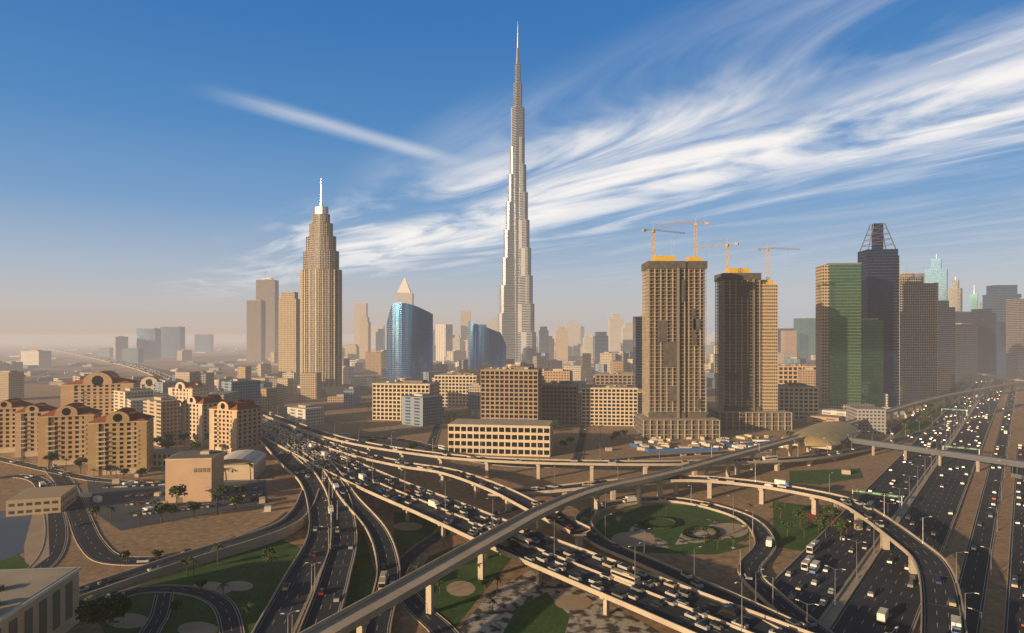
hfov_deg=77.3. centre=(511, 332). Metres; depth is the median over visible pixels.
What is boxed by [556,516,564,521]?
vehicle
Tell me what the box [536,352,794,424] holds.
city block
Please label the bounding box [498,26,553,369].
burj khalifa
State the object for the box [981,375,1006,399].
road
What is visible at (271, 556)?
palm
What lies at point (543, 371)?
city block
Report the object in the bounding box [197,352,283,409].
city block
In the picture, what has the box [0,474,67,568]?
street
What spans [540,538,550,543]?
vehicle
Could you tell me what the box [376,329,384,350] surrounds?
tower cluster
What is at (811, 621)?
vehicle
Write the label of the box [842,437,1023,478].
footbridge
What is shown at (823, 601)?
vehicle
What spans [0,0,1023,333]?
sky
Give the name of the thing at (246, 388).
building
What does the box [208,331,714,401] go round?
city block
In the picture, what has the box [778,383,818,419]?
office
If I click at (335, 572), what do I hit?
ramp
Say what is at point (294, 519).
ramp
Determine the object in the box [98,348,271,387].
city block
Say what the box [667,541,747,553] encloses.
loop park lawn
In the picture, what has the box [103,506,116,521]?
palm
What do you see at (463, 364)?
city block
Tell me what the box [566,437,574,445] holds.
tree
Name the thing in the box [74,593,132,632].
big tree
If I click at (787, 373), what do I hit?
office
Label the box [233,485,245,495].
tree
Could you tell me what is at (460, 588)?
sand circle
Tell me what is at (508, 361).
city block
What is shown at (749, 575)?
vehicle
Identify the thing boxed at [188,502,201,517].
tree
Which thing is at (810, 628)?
vehicle
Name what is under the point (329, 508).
vehicle
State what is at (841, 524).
tree
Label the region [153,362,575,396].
city block
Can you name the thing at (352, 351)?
tower cluster
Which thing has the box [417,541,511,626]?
lawn
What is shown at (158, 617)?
street
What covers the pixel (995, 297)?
skyscraper
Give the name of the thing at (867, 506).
vehicle
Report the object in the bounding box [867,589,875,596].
vehicle
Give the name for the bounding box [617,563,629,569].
vehicle
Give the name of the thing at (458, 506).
vehicle
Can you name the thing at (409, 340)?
boulevard plaza
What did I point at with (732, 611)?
vehicle
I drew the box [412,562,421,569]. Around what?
palm
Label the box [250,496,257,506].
tree
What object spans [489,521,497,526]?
vehicle
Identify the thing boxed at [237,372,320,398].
building
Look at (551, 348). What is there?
tower cluster
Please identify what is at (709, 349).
city block
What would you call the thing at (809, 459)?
flyover
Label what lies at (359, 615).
overpass
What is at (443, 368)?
city block
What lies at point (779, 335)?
dark tower
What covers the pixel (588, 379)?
city block
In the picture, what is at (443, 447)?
vehicle
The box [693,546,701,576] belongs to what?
lamp post
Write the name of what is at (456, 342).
tower cluster
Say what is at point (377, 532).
ramp
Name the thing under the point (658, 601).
vehicle
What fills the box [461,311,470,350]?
slim tower
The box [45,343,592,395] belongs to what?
city block
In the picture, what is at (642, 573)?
vehicle
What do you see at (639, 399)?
city block
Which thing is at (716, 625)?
vehicle
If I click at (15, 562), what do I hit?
lawn
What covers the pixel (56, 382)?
city block
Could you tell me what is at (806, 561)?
vehicle
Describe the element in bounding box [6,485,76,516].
block
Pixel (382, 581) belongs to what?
vehicle
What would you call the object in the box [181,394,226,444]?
residence
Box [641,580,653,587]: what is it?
vehicle
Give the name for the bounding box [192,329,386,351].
city block
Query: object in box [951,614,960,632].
vehicle
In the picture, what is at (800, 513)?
tree
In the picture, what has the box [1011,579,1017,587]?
vehicle
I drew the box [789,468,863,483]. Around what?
station lawn
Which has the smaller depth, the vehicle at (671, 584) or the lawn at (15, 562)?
the vehicle at (671, 584)
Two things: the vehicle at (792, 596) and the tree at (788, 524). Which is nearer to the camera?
the vehicle at (792, 596)
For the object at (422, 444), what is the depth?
520.45 m
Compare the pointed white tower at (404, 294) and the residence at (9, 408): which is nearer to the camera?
the residence at (9, 408)
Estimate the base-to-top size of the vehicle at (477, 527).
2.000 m
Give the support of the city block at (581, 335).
on the ground at (282, 494)
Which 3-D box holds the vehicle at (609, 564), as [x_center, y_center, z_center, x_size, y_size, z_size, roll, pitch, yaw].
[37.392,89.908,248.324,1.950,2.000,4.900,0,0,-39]
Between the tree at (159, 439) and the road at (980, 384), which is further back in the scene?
the road at (980, 384)
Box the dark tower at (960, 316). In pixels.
[955,311,970,322]
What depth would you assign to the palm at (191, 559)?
262.23 m
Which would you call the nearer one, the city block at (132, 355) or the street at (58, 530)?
the street at (58, 530)
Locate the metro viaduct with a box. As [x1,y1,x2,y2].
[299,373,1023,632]
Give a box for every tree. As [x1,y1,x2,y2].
[42,451,58,469]
[73,457,87,473]
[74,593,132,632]
[87,505,99,518]
[103,465,112,474]
[119,468,130,477]
[119,550,129,562]
[135,468,146,480]
[152,549,163,559]
[153,502,169,522]
[154,437,163,447]
[162,433,173,447]
[164,505,177,521]
[165,440,175,448]
[168,484,187,504]
[169,600,182,617]
[178,433,188,445]
[180,556,190,567]
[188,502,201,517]
[190,440,201,449]
[195,579,207,593]
[215,485,229,502]
[228,495,243,509]
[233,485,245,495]
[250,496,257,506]
[261,546,275,566]
[407,443,417,455]
[448,411,455,417]
[554,420,561,425]
[559,440,567,451]
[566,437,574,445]
[612,431,620,436]
[774,501,787,518]
[781,520,793,536]
[786,431,794,435]
[792,509,807,526]
[813,514,832,537]
[822,505,838,527]
[822,505,839,523]
[833,517,849,540]
[904,419,912,429]
[925,406,932,416]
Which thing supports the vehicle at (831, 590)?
on the highway at (832, 551)
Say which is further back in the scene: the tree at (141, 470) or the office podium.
the office podium
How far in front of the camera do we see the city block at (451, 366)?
1753.70 m
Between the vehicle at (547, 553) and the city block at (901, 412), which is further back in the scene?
the city block at (901, 412)
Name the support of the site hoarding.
on the ground at (282, 494)
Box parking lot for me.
[87,479,266,529]
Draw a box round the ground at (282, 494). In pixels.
[0,334,1023,632]
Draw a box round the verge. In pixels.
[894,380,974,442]
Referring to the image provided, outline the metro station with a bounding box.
[792,421,860,453]
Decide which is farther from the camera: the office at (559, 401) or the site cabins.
the office at (559, 401)
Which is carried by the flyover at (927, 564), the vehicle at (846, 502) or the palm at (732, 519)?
the vehicle at (846, 502)
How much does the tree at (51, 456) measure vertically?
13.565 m
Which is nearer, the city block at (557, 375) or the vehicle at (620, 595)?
the vehicle at (620, 595)
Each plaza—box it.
[24,514,48,567]
[387,303,432,380]
[468,321,505,368]
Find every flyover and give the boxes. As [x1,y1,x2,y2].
[262,403,1023,480]
[488,475,967,632]
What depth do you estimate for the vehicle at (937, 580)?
230.08 m
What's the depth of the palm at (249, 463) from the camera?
431.25 m
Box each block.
[0,336,711,354]
[0,336,716,395]
[0,348,592,363]
[0,355,52,370]
[1,361,22,370]
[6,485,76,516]
[9,355,169,412]
[17,359,221,380]
[18,352,612,372]
[21,350,845,421]
[23,346,714,387]
[23,363,713,383]
[24,356,345,383]
[24,371,36,377]
[33,341,592,373]
[39,362,252,381]
[43,357,442,380]
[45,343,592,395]
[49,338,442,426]
[50,365,815,384]
[51,326,583,359]
[52,357,257,372]
[54,347,364,381]
[69,349,548,359]
[71,339,712,366]
[73,374,88,380]
[74,356,467,371]
[80,362,703,391]
[82,336,127,366]
[82,342,192,373]
[86,344,547,375]
[97,357,805,371]
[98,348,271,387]
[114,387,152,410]
[122,348,275,376]
[135,341,571,381]
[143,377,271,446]
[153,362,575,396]
[155,380,177,392]
[171,368,185,370]
[175,344,810,382]
[177,350,353,387]
[180,362,205,364]
[180,385,368,412]
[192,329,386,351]
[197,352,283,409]
[200,363,223,366]
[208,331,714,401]
[209,362,458,393]
[211,365,713,377]
[214,347,257,370]
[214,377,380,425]
[218,376,236,390]
[221,339,554,406]
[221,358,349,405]
[229,351,382,373]
[232,354,887,406]
[235,362,533,370]
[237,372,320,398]
[238,348,344,378]
[258,350,386,376]
[261,352,707,414]
[264,359,513,381]
[266,376,842,422]
[269,377,282,387]
[277,359,904,399]
[283,371,296,397]
[327,360,622,401]
[345,353,590,376]
[348,337,414,380]
[348,378,366,384]
[350,361,458,372]
[351,362,362,369]
[382,368,386,376]
[433,363,447,372]
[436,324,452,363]
[444,347,582,363]
[447,350,465,363]
[448,364,454,368]
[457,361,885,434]
[459,360,467,371]
[463,340,466,355]
[468,393,480,414]
[470,410,480,416]
[533,356,561,368]
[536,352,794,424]
[554,345,716,358]
[563,366,581,380]
[569,361,592,380]
[573,361,599,389]
[593,368,815,386]
[594,372,903,414]
[595,362,707,372]
[609,352,815,364]
[615,351,628,371]
[625,352,783,364]
[638,388,644,410]
[709,354,716,362]
[781,331,796,356]
[900,394,919,398]
[938,364,950,390]
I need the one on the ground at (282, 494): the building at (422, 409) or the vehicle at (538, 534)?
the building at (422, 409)
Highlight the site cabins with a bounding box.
[634,434,787,450]
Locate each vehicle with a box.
[39,481,44,486]
[79,586,88,591]
[97,578,110,584]
[104,591,116,597]
[136,557,149,562]
[147,566,159,570]
[282,582,289,590]
[294,434,300,439]
[318,588,324,594]
[321,451,327,456]
[328,505,332,513]
[333,483,338,491]
[333,593,339,601]
[338,433,350,436]
[341,455,349,461]
[348,542,352,548]
[359,473,367,481]
[378,571,386,589]
[428,499,440,508]
[438,444,446,449]
[443,519,451,524]
[454,503,462,508]
[467,531,475,535]
[468,519,476,524]
[473,525,481,530]
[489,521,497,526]
[491,515,499,520]
[509,540,518,546]
[511,533,532,547]
[524,555,534,561]
[529,537,539,543]
[533,531,542,537]
[536,555,547,561]
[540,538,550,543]
[542,550,552,556]
[548,565,558,571]
[555,558,566,565]
[555,564,566,570]
[556,512,564,517]
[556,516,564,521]
[563,550,574,555]
[566,555,577,561]
[569,573,581,581]
[589,576,601,584]
[591,582,603,590]
[592,554,603,560]
[600,572,612,579]
[602,561,614,567]
[611,568,640,584]
[611,590,625,599]
[612,543,620,548]
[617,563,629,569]
[623,495,636,502]
[625,592,638,599]
[630,584,644,592]
[636,570,647,576]
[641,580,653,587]
[648,579,660,585]
[652,598,665,605]
[663,581,676,587]
[663,598,676,605]
[665,590,678,597]
[675,598,688,605]
[676,589,690,597]
[681,570,692,578]
[684,611,699,619]
[691,579,703,587]
[691,607,707,617]
[695,621,709,630]
[697,607,709,613]
[708,621,723,630]
[723,606,738,615]
[724,603,738,609]
[731,619,748,628]
[744,573,752,579]
[762,455,777,460]
[766,536,772,547]
[769,628,784,632]
[774,479,789,486]
[785,569,793,576]
[785,618,800,626]
[788,592,795,599]
[795,584,802,590]
[801,555,813,570]
[805,618,816,625]
[805,625,815,632]
[806,540,819,553]
[809,560,819,573]
[811,577,818,585]
[819,597,827,605]
[823,566,829,571]
[828,586,834,593]
[842,500,851,505]
[863,504,871,509]
[867,500,873,507]
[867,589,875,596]
[875,521,883,526]
[877,607,888,623]
[907,580,914,587]
[910,574,916,580]
[935,577,941,583]
[948,596,955,606]
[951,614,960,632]
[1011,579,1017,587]
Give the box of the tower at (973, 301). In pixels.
[970,294,977,310]
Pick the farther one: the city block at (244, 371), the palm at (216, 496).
the city block at (244, 371)
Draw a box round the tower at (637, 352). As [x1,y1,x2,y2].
[633,315,644,387]
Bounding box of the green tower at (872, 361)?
[861,318,883,407]
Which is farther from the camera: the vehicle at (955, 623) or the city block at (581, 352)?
the city block at (581, 352)
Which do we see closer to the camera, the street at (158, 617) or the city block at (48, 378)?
the street at (158, 617)
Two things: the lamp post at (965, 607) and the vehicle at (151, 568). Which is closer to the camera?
the lamp post at (965, 607)
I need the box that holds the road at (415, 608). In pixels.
[399,500,545,632]
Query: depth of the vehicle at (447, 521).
303.00 m
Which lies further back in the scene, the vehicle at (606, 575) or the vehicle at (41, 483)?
the vehicle at (41, 483)
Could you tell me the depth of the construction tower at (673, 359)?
617.25 m
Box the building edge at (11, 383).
[0,370,23,400]
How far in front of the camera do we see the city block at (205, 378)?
998.88 m
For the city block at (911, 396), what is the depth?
958.80 m
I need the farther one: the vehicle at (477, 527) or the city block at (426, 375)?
the city block at (426, 375)
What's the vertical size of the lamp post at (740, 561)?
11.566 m
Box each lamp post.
[311,562,320,590]
[548,516,560,555]
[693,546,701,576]
[731,547,740,576]
[735,577,748,630]
[755,569,763,603]
[764,575,773,606]
[795,599,818,629]
[825,565,845,609]
[848,539,865,578]
[895,487,906,515]
[955,552,967,582]
[964,592,978,628]
[968,607,981,632]
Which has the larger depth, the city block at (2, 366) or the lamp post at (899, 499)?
the city block at (2, 366)
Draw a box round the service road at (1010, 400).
[1003,381,1016,413]
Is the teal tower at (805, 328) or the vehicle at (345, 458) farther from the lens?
the teal tower at (805, 328)
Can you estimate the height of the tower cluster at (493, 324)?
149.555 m
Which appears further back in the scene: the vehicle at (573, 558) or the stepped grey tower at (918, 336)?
the stepped grey tower at (918, 336)
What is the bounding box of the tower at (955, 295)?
[948,276,961,310]
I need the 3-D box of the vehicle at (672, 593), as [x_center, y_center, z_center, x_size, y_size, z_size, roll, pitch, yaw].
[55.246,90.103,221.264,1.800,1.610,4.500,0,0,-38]
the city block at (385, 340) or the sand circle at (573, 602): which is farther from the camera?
the city block at (385, 340)
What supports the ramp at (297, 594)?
on the ground at (282, 494)
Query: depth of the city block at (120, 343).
2333.86 m
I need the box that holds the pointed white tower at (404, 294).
[395,278,413,304]
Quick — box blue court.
[0,511,31,560]
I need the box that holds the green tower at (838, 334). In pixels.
[816,263,873,408]
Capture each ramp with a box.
[79,488,319,600]
[251,428,330,632]
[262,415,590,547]
[262,419,356,632]
[293,444,399,632]
[575,496,833,632]
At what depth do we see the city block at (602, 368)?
1313.82 m
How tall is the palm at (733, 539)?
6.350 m
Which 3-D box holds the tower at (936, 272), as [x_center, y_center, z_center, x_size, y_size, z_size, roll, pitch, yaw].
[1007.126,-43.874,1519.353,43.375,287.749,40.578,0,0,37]
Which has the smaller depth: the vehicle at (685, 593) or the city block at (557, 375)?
the vehicle at (685, 593)
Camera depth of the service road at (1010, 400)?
943.45 m
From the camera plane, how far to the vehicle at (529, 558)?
254.82 m
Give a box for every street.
[0,457,273,483]
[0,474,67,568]
[42,466,287,565]
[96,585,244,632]
[139,592,173,632]
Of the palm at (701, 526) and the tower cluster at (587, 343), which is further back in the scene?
the tower cluster at (587, 343)
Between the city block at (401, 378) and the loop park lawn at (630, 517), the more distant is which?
the city block at (401, 378)
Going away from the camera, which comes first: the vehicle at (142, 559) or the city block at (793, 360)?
the vehicle at (142, 559)
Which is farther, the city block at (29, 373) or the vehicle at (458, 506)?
the city block at (29, 373)
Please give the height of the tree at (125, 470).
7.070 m
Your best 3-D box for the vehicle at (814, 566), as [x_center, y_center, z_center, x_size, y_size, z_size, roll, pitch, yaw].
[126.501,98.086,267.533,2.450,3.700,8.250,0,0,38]
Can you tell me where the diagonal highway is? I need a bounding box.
[0,341,813,632]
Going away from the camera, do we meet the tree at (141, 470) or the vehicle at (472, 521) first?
the vehicle at (472, 521)
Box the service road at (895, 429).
[886,380,962,434]
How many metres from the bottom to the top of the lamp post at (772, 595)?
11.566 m
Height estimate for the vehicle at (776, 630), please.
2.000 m
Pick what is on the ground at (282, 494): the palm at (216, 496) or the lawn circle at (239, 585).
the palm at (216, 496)
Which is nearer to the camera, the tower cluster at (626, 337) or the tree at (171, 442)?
the tree at (171, 442)
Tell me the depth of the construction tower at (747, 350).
669.94 m
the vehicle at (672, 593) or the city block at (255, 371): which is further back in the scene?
the city block at (255, 371)
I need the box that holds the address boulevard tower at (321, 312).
[297,189,346,394]
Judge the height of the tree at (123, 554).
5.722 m
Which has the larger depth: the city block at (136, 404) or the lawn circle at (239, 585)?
the city block at (136, 404)
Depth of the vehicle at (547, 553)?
260.71 m
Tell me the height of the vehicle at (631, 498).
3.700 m
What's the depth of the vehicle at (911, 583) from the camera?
250.95 m
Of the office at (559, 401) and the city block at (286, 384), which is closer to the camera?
the office at (559, 401)
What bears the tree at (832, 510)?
on the lawn at (795, 539)
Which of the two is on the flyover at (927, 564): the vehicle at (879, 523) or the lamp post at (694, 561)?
the vehicle at (879, 523)
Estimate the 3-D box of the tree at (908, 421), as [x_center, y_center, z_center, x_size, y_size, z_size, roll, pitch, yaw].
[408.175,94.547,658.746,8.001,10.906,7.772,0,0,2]
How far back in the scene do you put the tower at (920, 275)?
1881.00 m
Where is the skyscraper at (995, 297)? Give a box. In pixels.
[983,285,1020,374]
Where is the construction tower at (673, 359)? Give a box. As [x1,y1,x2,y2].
[633,256,719,438]
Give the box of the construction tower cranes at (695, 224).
[642,216,708,258]
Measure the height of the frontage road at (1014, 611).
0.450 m
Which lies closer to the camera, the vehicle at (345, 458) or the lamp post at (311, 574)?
the lamp post at (311, 574)
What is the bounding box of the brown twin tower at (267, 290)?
[256,278,278,359]
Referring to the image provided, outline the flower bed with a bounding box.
[806,512,838,521]
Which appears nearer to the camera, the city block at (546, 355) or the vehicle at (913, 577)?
the vehicle at (913, 577)
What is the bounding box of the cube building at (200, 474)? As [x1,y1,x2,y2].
[165,450,223,502]
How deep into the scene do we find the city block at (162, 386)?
929.21 m
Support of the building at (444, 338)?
on the ground at (282, 494)
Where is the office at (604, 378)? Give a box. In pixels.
[595,371,632,384]
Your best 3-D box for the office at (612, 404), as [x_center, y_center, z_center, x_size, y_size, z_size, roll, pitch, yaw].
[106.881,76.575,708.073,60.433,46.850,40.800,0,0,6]
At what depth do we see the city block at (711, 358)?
1462.81 m
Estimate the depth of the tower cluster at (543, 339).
2029.24 m
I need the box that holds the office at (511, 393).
[480,363,541,419]
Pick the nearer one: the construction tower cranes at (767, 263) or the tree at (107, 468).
the tree at (107, 468)
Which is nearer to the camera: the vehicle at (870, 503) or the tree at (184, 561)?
the tree at (184, 561)
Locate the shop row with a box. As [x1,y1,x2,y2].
[151,449,218,466]
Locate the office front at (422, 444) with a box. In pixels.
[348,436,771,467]
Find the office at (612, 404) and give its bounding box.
[581,383,637,425]
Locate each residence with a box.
[0,398,34,452]
[14,402,56,456]
[37,402,102,466]
[60,371,140,415]
[86,407,154,475]
[140,376,163,390]
[168,381,209,405]
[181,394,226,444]
[209,398,262,452]
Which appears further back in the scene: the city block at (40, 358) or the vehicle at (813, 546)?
the city block at (40, 358)
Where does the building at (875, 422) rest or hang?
on the ground at (282, 494)
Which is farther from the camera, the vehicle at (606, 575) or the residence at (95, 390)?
the residence at (95, 390)
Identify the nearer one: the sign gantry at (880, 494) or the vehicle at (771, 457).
the sign gantry at (880, 494)
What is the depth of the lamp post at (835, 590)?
230.40 m
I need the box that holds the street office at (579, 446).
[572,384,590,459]
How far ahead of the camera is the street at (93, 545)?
316.77 m
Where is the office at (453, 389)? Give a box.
[434,372,480,406]
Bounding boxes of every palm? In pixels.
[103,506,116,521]
[132,511,143,525]
[188,557,196,571]
[210,493,222,514]
[210,541,224,561]
[217,580,229,597]
[239,601,253,623]
[245,461,255,480]
[264,553,277,574]
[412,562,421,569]
[480,580,491,599]
[489,598,497,612]
[492,574,503,592]
[698,523,709,543]
[714,536,722,549]
[727,535,738,544]
[730,517,736,532]
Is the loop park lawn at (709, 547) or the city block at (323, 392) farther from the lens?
the city block at (323, 392)
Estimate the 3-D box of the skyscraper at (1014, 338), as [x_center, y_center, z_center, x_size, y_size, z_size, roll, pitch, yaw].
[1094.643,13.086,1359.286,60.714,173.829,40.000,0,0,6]
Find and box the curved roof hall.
[224,450,265,479]
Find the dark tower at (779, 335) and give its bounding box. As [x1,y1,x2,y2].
[778,328,793,351]
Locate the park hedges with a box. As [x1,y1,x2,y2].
[637,516,720,540]
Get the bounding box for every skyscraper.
[247,300,265,361]
[938,300,954,385]
[955,323,977,380]
[967,309,995,378]
[983,285,1020,374]
[1006,298,1023,379]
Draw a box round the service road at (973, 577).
[958,413,1012,632]
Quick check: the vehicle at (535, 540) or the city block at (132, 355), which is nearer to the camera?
the vehicle at (535, 540)
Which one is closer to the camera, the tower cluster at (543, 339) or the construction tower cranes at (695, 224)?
the construction tower cranes at (695, 224)
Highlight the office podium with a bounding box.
[448,419,553,456]
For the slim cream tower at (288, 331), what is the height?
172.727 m
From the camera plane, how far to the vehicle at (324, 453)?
467.81 m
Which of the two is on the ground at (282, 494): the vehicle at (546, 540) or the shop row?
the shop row
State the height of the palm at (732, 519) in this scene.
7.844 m
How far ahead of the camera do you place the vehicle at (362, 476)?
392.04 m
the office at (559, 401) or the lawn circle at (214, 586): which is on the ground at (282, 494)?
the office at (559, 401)
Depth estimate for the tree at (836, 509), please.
331.67 m
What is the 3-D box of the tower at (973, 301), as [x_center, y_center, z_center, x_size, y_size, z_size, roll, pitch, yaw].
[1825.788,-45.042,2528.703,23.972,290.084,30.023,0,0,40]
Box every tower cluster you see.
[346,344,358,359]
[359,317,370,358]
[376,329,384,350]
[453,335,460,350]
[490,318,497,331]
[539,326,548,352]
[549,336,553,359]
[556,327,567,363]
[565,322,579,355]
[583,334,591,359]
[593,332,607,364]
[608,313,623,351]
[621,323,632,351]
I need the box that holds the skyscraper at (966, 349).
[955,323,977,380]
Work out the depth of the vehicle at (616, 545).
289.16 m
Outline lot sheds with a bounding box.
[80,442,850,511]
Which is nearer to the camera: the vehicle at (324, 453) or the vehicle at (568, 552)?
the vehicle at (568, 552)
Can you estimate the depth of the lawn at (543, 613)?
223.86 m
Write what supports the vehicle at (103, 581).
on the ramp at (294, 519)
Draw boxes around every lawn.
[0,555,31,569]
[83,540,299,632]
[394,512,437,555]
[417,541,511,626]
[503,592,569,632]
[595,504,750,553]
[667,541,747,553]
[773,501,842,550]
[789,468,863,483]
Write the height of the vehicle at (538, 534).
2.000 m
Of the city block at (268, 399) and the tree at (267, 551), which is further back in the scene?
the city block at (268, 399)
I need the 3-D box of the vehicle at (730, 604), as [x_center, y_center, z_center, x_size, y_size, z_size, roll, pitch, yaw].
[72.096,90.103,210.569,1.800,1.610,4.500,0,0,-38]
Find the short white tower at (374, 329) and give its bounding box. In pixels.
[371,325,384,348]
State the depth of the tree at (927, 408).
758.97 m
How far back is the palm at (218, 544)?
278.83 m
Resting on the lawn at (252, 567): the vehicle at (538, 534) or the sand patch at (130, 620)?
the sand patch at (130, 620)
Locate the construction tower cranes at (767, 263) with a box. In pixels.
[695,238,799,279]
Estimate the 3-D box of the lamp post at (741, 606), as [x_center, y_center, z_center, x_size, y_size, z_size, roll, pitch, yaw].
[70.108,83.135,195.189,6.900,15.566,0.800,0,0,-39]
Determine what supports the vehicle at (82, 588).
on the ramp at (294, 519)
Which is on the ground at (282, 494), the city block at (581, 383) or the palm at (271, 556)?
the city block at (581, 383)
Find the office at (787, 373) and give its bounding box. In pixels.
[778,363,815,383]
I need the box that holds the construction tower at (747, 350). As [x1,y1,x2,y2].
[707,268,791,429]
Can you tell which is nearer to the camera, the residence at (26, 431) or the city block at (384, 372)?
the residence at (26, 431)
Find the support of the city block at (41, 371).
on the ground at (282, 494)
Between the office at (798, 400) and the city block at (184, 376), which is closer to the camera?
the office at (798, 400)
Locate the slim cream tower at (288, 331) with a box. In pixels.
[278,292,299,384]
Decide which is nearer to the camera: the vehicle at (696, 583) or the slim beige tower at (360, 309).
the vehicle at (696, 583)
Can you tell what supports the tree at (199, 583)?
on the lawn at (252, 567)
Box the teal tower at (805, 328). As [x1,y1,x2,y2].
[794,317,815,359]
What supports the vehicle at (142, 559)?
on the street at (93, 545)
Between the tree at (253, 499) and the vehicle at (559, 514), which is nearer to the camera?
the vehicle at (559, 514)
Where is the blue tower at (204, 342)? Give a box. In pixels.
[195,334,213,351]
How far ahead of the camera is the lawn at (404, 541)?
320.27 m
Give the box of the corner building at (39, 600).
[0,567,80,632]
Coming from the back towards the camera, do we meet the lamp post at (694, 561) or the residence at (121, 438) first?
the residence at (121, 438)
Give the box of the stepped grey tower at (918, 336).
[900,273,937,398]
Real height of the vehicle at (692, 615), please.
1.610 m
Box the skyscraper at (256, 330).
[247,300,265,361]
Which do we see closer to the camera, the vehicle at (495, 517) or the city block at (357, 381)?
the vehicle at (495, 517)
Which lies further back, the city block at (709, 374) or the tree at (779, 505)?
the city block at (709, 374)
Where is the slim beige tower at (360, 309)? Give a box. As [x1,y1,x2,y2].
[354,302,367,345]
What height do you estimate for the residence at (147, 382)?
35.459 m
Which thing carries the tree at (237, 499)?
on the ground at (282, 494)
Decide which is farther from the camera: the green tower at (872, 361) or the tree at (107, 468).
the green tower at (872, 361)
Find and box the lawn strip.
[346,529,375,632]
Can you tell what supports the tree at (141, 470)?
on the parking lot
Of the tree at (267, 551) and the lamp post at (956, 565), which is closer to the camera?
the lamp post at (956, 565)
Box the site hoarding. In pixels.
[630,438,773,451]
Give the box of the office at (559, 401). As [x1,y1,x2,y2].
[542,379,578,424]
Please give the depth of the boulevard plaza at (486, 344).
1343.94 m
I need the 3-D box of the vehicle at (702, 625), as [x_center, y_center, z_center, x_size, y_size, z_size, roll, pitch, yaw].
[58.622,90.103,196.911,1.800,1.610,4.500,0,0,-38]
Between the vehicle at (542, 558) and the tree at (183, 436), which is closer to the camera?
the vehicle at (542, 558)
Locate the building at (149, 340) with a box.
[137,328,160,358]
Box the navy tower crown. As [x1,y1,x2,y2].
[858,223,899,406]
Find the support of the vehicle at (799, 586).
on the highway at (832, 551)
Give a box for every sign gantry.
[852,490,901,508]
[945,445,979,454]
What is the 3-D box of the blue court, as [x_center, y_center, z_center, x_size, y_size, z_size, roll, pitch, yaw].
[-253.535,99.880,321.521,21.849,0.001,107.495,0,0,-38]
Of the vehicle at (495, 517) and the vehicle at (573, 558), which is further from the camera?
the vehicle at (495, 517)
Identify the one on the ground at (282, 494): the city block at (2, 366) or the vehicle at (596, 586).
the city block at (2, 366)
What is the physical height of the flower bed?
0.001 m
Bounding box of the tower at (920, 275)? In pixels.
[914,273,924,282]
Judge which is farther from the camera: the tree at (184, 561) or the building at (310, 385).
the building at (310, 385)
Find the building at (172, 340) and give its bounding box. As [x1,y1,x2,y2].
[160,326,184,356]
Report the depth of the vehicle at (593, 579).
231.26 m
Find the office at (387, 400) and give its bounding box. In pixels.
[372,379,439,420]
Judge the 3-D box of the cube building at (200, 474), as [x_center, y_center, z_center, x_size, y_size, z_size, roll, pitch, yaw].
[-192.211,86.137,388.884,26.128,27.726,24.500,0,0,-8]
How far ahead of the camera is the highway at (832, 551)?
310.83 m
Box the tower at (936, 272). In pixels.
[925,258,947,300]
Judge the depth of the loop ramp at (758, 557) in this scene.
268.59 m
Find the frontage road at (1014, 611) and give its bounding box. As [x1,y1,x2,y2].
[1003,446,1023,632]
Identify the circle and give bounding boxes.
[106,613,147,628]
[178,622,217,632]
[192,582,231,593]
[225,581,252,590]
[393,522,421,530]
[446,581,474,595]
[555,595,591,609]
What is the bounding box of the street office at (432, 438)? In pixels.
[424,407,444,451]
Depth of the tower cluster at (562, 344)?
2017.37 m
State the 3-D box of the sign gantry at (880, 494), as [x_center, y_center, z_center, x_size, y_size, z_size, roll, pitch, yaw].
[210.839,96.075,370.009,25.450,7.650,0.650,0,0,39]
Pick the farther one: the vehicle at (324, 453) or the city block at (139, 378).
the city block at (139, 378)

